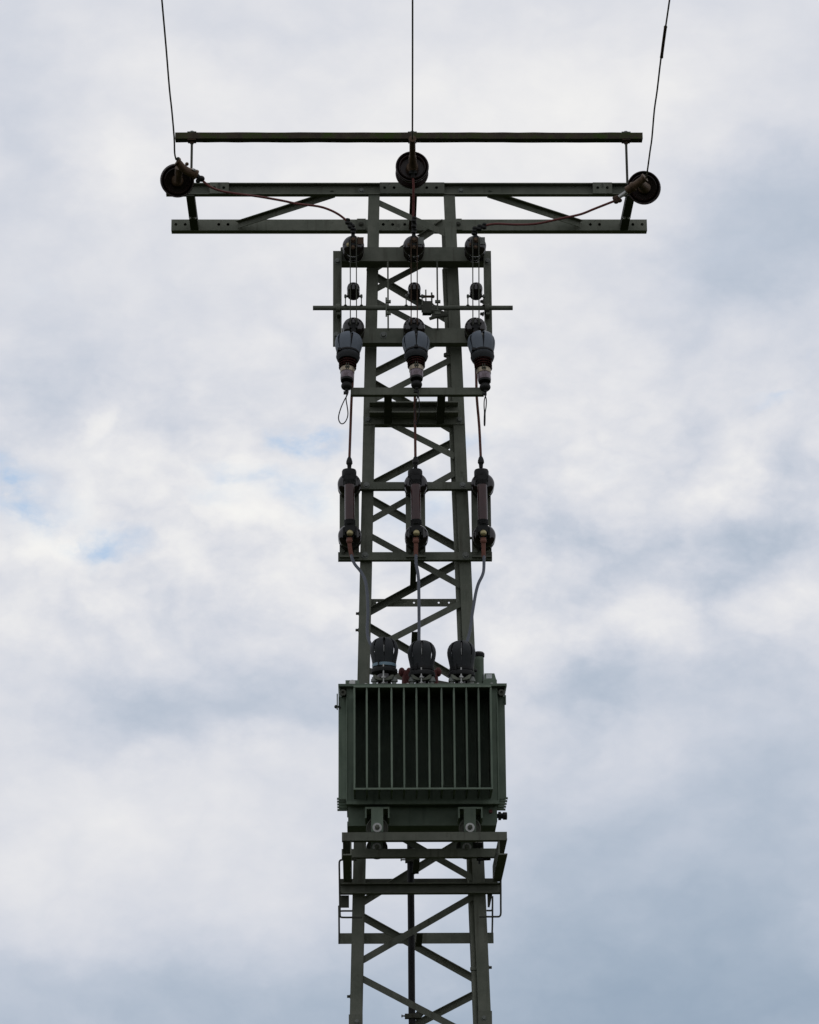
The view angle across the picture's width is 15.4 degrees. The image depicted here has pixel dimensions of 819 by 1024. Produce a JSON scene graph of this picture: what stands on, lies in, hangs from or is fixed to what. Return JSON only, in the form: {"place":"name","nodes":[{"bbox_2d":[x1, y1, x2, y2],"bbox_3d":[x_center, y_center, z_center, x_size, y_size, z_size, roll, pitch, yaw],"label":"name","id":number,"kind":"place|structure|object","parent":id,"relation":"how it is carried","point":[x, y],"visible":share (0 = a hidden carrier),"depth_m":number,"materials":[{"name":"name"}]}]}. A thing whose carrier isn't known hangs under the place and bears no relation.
{"place":"outdoors","nodes":[
{"label":"outdoors","id":0,"kind":"place"},
{"bbox_2d":[0,0,818,1023],"label":"sky","id":1,"kind":"structure","parent":0,"point":[179,620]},
{"bbox_3d":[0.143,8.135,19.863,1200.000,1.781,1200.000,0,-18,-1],"label":"ground","id":2,"kind":"structure","parent":0,"visible":0},
{"bbox_2d":[166,182,646,1023],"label":"lattice tower","id":3,"kind":"structure","parent":2,"relation":"on","point":[398,414],"depth_m":22.47,"materials":[{"name":"metal"}]},
{"bbox_2d":[160,157,204,197],"bbox_3d":[-1.738,-2.447,22.527,0.277,0.312,0.756,6,-19,-18],"label":"strain insulator","id":4,"kind":"object","parent":3,"relation":"attached to","point":[178,177],"visible":1,"depth_m":22.40,"materials":[{"name":"brown ceramic"}]},
{"bbox_2d":[161,0,176,159],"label":"line wire","id":5,"kind":"object","parent":4,"relation":"attached to","point":[168,77],"visible":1,"depth_m":21.33,"materials":[{"name":"grey metal"}]},
{"bbox_2d":[202,181,355,233],"bbox_3d":[-0.962,-2.247,22.315,1.164,0.336,0.050,4,-18,-12],"label":"jumper cable","id":6,"kind":"object","parent":4,"relation":"attached to","point":[350,225],"visible":1,"depth_m":22.36,"materials":[{"name":"brown rubber"}]},
{"bbox_2d":[335,331,361,423],"bbox_3d":[-0.436,-0.946,21.773,0.199,0.738,0.235,0,-18,-1],"label":"surge arrester","id":7,"kind":"object","parent":3,"relation":"attached to","point":[348,346],"visible":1,"depth_m":21.75,"materials":[{"name":"grey plastic"}]},
{"bbox_2d":[338,468,361,557],"bbox_3d":[-0.432,0.035,21.858,0.174,0.681,0.304,0,-18,-1],"label":"fuse unit","id":8,"kind":"object","parent":3,"relation":"attached to","point":[349,533],"visible":1,"depth_m":21.81,"materials":[{"name":"paint"}]},
{"bbox_2d":[346,332,355,467],"bbox_3d":[-0.426,-0.811,21.998,0.047,1.027,0.104,7,-19,-21],"label":"copper conductor","id":9,"kind":"object","parent":8,"relation":"attached to","point":[349,463],"visible":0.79,"depth_m":21.94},
{"bbox_2d":[350,554,374,649],"bbox_3d":[-0.318,0.632,21.378,0.066,0.794,0.372,8,-20,-25],"label":"transformer cable","id":10,"kind":"object","parent":8,"relation":"hanging from","point":[367,597],"visible":1,"depth_m":21.36,"materials":[{"name":"grey rubber"}]},
{"bbox_2d":[175,131,642,182],"bbox_3d":[-0.001,-2.603,23.495,3.633,0.753,0.075,0,-18,-1],"label":"guard bar","id":11,"kind":"object","parent":3,"relation":"attached to","point":[626,138],"visible":0.91,"depth_m":23.57,"materials":[{"name":"metal"}]},
{"bbox_2d":[395,136,428,188],"bbox_3d":[0.019,-2.537,22.491,0.247,0.249,0.971,0,-18,-1],"label":"strain insulator","id":12,"kind":"object","parent":3,"relation":"attached to","point":[412,163],"visible":0.99,"depth_m":22.45,"materials":[{"name":"brown ceramic"}]},
{"bbox_2d":[412,0,412,138],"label":"line wire","id":13,"kind":"object","parent":12,"relation":"attached to","point":[412,69],"visible":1,"depth_m":21.35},
{"bbox_2d":[411,178,416,233],"bbox_3d":[0.033,-2.262,22.389,0.040,0.396,0.177,0,-18,-1],"label":"jumper cable","id":14,"kind":"object","parent":12,"relation":"hanging from","point":[413,225],"visible":1,"depth_m":22.38,"materials":[{"name":"brown rubber"}]},
{"bbox_2d":[401,845,422,1023],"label":"voltage cable","id":15,"kind":"object","parent":3,"relation":"attached to","point":[412,1016],"visible":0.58,"depth_m":21.45,"materials":[{"name":"black rubber"}]},
{"bbox_2d":[313,233,512,346],"bbox_3d":[0.024,-1.643,22.434,1.475,0.838,0.381,0,-18,-1],"label":"disconnector switch","id":16,"kind":"object","parent":3,"relation":"attached to","point":[411,253],"visible":0.88,"depth_m":22.40,"materials":[{"name":"paint"}]},
{"bbox_2d":[404,468,427,557],"bbox_3d":[0.049,0.032,21.867,0.173,0.673,0.304,0,-18,-1],"label":"fuse unit","id":17,"kind":"object","parent":3,"relation":"attached to","point":[415,490],"visible":1,"depth_m":21.82,"materials":[{"name":"paint"}]},
{"bbox_2d":[412,397,418,467],"bbox_3d":[0.041,-0.697,21.972,0.046,0.781,0.094,0,-18,-1],"label":"copper conductor","id":18,"kind":"object","parent":17,"relation":"attached to","point":[415,461],"visible":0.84,"depth_m":21.92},
{"bbox_2d":[402,331,429,424],"bbox_3d":[0.045,-0.946,21.791,0.203,0.738,0.216,-12,-21,32],"label":"surge arrester","id":19,"kind":"object","parent":3,"relation":"attached to","point":[415,346],"visible":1,"depth_m":21.76,"materials":[{"name":"grey plastic"}]},
{"bbox_2d":[338,832,507,943],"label":"transformer platform","id":20,"kind":"structure","parent":3,"relation":"attached to","point":[479,853],"depth_m":20.99,"materials":[{"name":"paint"}]},
{"bbox_2d":[334,637,507,858],"bbox_3d":[0.074,1.566,20.838,1.180,1.496,0.944,0,-18,-1],"label":"transformer","id":21,"kind":"object","parent":20,"relation":"on","point":[417,752],"visible":1,"depth_m":20.64,"materials":[{"name":"paint"}]},
{"bbox_2d":[414,554,420,639],"bbox_3d":[0.061,0.610,21.387,0.033,0.752,0.329,1,-18,-3],"label":"transformer cable","id":22,"kind":"object","parent":21,"relation":"attached to","point":[418,600],"visible":1,"depth_m":21.33,"materials":[{"name":"grey rubber"}]},
{"bbox_2d":[442,269,477,1023],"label":"operating tube","id":23,"kind":"object","parent":3,"relation":"attached to","point":[473,969],"visible":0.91,"depth_m":21.98,"materials":[{"name":"paint"}]},
{"bbox_2d":[467,330,494,425],"bbox_3d":[0.519,-0.945,21.795,0.209,0.751,0.218,-12,-22,33],"label":"surge arrester","id":24,"kind":"object","parent":3,"relation":"attached to","point":[481,346],"visible":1,"depth_m":21.77,"materials":[{"name":"grey plastic"}]},
{"bbox_2d":[471,468,495,557],"bbox_3d":[0.534,0.038,21.872,0.173,0.686,0.304,0,-18,-1],"label":"fuse unit","id":25,"kind":"object","parent":3,"relation":"attached to","point":[483,531],"visible":1,"depth_m":21.83,"materials":[{"name":"paint"}]},
{"bbox_2d":[466,555,485,641],"bbox_3d":[0.467,0.621,21.386,0.045,0.756,0.367,-9,-20,25],"label":"transformer cable","id":26,"kind":"object","parent":25,"relation":"hanging from","point":[475,596],"visible":1,"depth_m":21.39,"materials":[{"name":"grey rubber"}]},
{"bbox_2d":[474,331,483,467],"bbox_3d":[0.504,-0.816,22.015,0.046,1.027,0.101,-6,-19,16],"label":"copper conductor","id":27,"kind":"object","parent":25,"relation":"attached to","point":[480,461],"visible":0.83,"depth_m":21.96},
{"bbox_2d":[612,171,660,204],"bbox_3d":[1.755,-2.393,22.573,0.302,0.433,0.738,-8,-19,22],"label":"strain insulator","id":28,"kind":"object","parent":3,"relation":"attached to","point":[640,188],"visible":0.99,"depth_m":22.43,"materials":[{"name":"brown ceramic"}]},
{"bbox_2d":[471,200,613,234],"bbox_3d":[0.983,-2.165,22.343,1.071,0.192,0.048,-3,-18,9],"label":"jumper cable","id":29,"kind":"object","parent":28,"relation":"attached to","point":[479,227],"visible":1,"depth_m":22.35,"materials":[{"name":"black rubber"}]},
{"bbox_2d":[645,0,669,178],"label":"line wire","id":30,"kind":"object","parent":28,"relation":"attached to","point":[663,42],"visible":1,"depth_m":21.24,"materials":[{"name":"metal"}]}
]}

